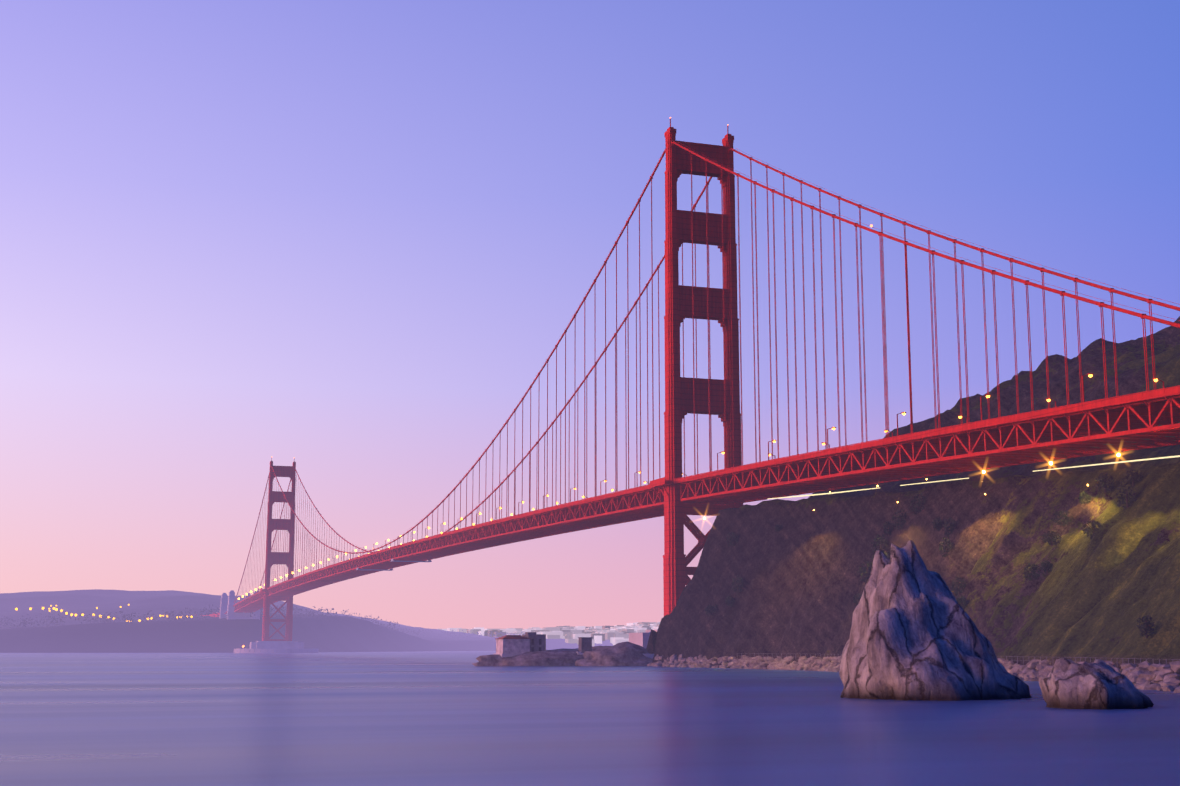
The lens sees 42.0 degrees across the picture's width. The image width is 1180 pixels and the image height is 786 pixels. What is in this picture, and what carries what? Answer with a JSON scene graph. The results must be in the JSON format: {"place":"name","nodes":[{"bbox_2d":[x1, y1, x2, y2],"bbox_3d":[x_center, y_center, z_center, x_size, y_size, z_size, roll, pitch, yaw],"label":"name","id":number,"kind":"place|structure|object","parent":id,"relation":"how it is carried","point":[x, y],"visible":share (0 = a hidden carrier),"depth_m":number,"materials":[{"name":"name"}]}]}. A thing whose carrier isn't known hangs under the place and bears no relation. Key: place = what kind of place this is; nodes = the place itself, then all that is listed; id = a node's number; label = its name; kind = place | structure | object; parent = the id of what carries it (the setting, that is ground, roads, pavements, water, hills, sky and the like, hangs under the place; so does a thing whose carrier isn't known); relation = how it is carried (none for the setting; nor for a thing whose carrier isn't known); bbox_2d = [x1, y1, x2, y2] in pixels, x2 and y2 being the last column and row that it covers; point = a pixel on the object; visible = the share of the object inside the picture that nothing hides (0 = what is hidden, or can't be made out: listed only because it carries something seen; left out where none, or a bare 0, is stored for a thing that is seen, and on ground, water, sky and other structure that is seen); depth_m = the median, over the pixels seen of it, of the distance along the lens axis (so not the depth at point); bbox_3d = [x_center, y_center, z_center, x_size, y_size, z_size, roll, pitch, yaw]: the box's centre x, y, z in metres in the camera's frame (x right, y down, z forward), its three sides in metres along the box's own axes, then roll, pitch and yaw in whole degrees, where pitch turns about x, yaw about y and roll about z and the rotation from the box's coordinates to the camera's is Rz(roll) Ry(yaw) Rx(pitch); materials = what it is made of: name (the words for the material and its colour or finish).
{"place":"outdoors","nodes":[
{"label":"outdoors","id":0,"kind":"place"},
{"bbox_2d":[0,589,613,652],"bbox_3d":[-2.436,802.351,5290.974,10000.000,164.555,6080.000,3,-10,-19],"label":"distant hills","id":1,"kind":"structure","parent":0,"point":[338,633],"depth_m":2428.78,"materials":[{"name":"purple"}]},
{"bbox_2d":[15,604,192,621],"bbox_3d":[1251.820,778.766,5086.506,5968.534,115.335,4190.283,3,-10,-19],"label":"city lights","id":2,"kind":"object","parent":1,"relation":"on","point":[82,614],"visible":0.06,"depth_m":2711.64},
{"bbox_2d":[190,609,251,616],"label":"approach","id":3,"kind":"structure","parent":1,"relation":"on","point":[212,615],"depth_m":2324.20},
{"bbox_2d":[216,590,259,619],"bbox_3d":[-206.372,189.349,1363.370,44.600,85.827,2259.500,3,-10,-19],"label":"pylons","id":4,"kind":"object","parent":1,"relation":"on","point":[229,608],"visible":0.25,"depth_m":2159.22,"materials":[{"name":"concrete"}]},
{"bbox_2d":[0,604,524,637],"bbox_3d":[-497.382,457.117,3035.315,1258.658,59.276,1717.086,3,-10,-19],"label":"presidio trees","id":5,"kind":"object","parent":1,"relation":"on","point":[131,620],"visible":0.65,"depth_m":2373.97,"materials":[{"name":"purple plant"}]},
{"bbox_2d":[439,622,659,645],"bbox_3d":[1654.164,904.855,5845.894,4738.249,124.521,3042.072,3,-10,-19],"label":"city blocks","id":6,"kind":"structure","parent":1,"relation":"on","point":[615,634],"depth_m":4711.67,"materials":[{"name":"grey concrete"}]},
{"bbox_2d":[496,639,529,653],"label":"building wall","id":7,"kind":"structure","parent":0,"point":[512,646],"depth_m":585.84,"materials":[{"name":"beige concrete"}]},
{"bbox_2d":[495,635,530,638],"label":"roof","id":8,"kind":"structure","parent":7,"relation":"on","point":[512,637],"depth_m":587.50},
{"bbox_2d":[522,632,592,652],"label":"lime point blocks","id":9,"kind":"structure","parent":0,"point":[585,644],"depth_m":589.43,"materials":[{"name":"grey concrete"}]},
{"bbox_2d":[531,639,540,651],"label":"windows","id":10,"kind":"structure","parent":9,"relation":"in","point":[532,643],"depth_m":588.57,"materials":[{"name":"black glass"}]},
{"bbox_2d":[0,651,1179,785],"bbox_3d":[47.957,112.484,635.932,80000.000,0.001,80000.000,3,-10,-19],"label":"sea water","id":11,"kind":"structure","parent":0,"point":[438,718],"depth_m":137.11,"materials":[{"name":"liquid"}]},
{"bbox_2d":[234,629,657,652],"bbox_3d":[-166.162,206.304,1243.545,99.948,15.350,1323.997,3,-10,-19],"label":"tower piers","id":12,"kind":"structure","parent":11,"relation":"in","point":[641,639],"depth_m":1810.97,"materials":[{"name":"concrete"}]},
{"bbox_2d":[260,118,742,640],"bbox_3d":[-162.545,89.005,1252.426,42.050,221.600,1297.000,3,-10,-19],"label":"bridge towers","id":13,"kind":"structure","parent":12,"relation":"on","point":[680,306],"depth_m":657.33,"materials":[{"name":"red metal"}]},
{"bbox_2d":[233,385,1179,611],"bbox_3d":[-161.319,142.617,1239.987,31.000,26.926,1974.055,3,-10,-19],"label":"deck truss","id":14,"kind":"object","parent":13,"relation":"attached to","point":[1170,395],"visible":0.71,"depth_m":511.20,"materials":[{"name":"red metal"}]},
{"bbox_2d":[356,559,431,570],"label":"travellers","id":15,"kind":"object","parent":14,"relation":"on","point":[392,560],"visible":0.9,"depth_m":1170.55,"materials":[{"name":"grey metal"}]},
{"bbox_2d":[236,398,1179,611],"bbox_3d":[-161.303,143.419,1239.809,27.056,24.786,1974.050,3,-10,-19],"label":"deck underside","id":16,"kind":"object","parent":14,"relation":"on","point":[1019,456],"visible":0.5,"depth_m":516.10,"materials":[{"name":"red metal"}]},
{"bbox_3d":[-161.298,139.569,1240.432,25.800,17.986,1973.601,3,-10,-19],"label":"deck roadway","id":17,"kind":"object","parent":14,"relation":"on","visible":0},
{"bbox_2d":[241,373,1164,596],"bbox_3d":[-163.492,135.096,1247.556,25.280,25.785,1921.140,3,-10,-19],"label":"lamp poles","id":18,"kind":"object","parent":17,"relation":"on","point":[774,455],"visible":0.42,"depth_m":561.37,"materials":[{"name":"red metal"}]},
{"bbox_2d":[238,539,414,599],"bbox_3d":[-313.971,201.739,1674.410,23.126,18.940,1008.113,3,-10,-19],"label":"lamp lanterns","id":19,"kind":"object","parent":18,"relation":"attached to","point":[305,568],"visible":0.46,"depth_m":1649.66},
{"bbox_2d":[400,374,1157,536],"bbox_3d":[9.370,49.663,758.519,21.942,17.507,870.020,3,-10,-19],"label":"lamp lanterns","id":20,"kind":"object","parent":18,"relation":"attached to","point":[960,417],"visible":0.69,"depth_m":605.72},
{"bbox_2d":[234,141,1179,603],"bbox_3d":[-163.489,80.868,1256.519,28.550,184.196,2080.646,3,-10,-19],"label":"suspension cables","id":21,"kind":"object","parent":13,"relation":"hanging from","point":[300,537],"visible":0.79,"depth_m":597.54,"materials":[{"name":"red metal"}]},
{"bbox_2d":[575,642,652,665],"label":"rock","id":22,"kind":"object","parent":11,"relation":"in","point":[625,654],"visible":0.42,"depth_m":584.07,"materials":[{"name":"grey stone"}]},
{"bbox_2d":[839,539,1031,700],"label":"sea rock","id":23,"kind":"object","parent":11,"relation":"in","point":[916,634],"visible":0.5,"depth_m":216.06,"materials":[{"name":"grey stone"}]},
{"bbox_2d":[1039,658,1153,708],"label":"rock","id":24,"kind":"object","parent":11,"relation":"in","point":[1065,683],"visible":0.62,"depth_m":181.37,"materials":[{"name":"grey stone"}]},
{"bbox_2d":[0,0,1179,628],"label":"sky","id":25,"kind":"structure","parent":0,"point":[348,240],"materials":[{"name":"purple"}]},
{"bbox_2d":[646,316,1179,685],"bbox_3d":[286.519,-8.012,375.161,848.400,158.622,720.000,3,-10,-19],"label":"hillside","id":26,"kind":"structure","parent":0,"point":[1107,586],"depth_m":469.48,"materials":[{"name":"green plant"}]},
{"bbox_2d":[473,648,584,665],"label":"rocky outcrop","id":27,"kind":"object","parent":26,"relation":"on","point":[562,657],"visible":0.25,"depth_m":581.91,"materials":[{"name":"grey stone"}]},
{"bbox_2d":[500,652,653,657],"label":"lime point platform","id":28,"kind":"structure","parent":26,"relation":"on","point":[578,653],"depth_m":587.90,"materials":[{"name":"concrete"}]},
{"bbox_2d":[647,654,1179,692],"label":"shore riprap","id":29,"kind":"object","parent":26,"relation":"on","point":[1163,677],"visible":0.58,"depth_m":353.56,"materials":[{"name":"grey stone"}]},
{"bbox_2d":[704,469,1154,637],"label":"slope shrubs","id":30,"kind":"object","parent":26,"relation":"on","point":[1142,628],"visible":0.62,"depth_m":406.58,"materials":[{"name":"green plant"}]},
{"bbox_2d":[737,653,1179,666],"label":"shore fence","id":31,"kind":"object","parent":26,"relation":"on","point":[1017,660],"visible":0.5,"depth_m":338.55,"materials":[{"name":"brown"}]},
{"bbox_2d":[768,455,1179,498],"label":"light trail","id":32,"kind":"object","parent":26,"relation":"on","point":[968,478],"visible":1,"depth_m":439.44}
]}

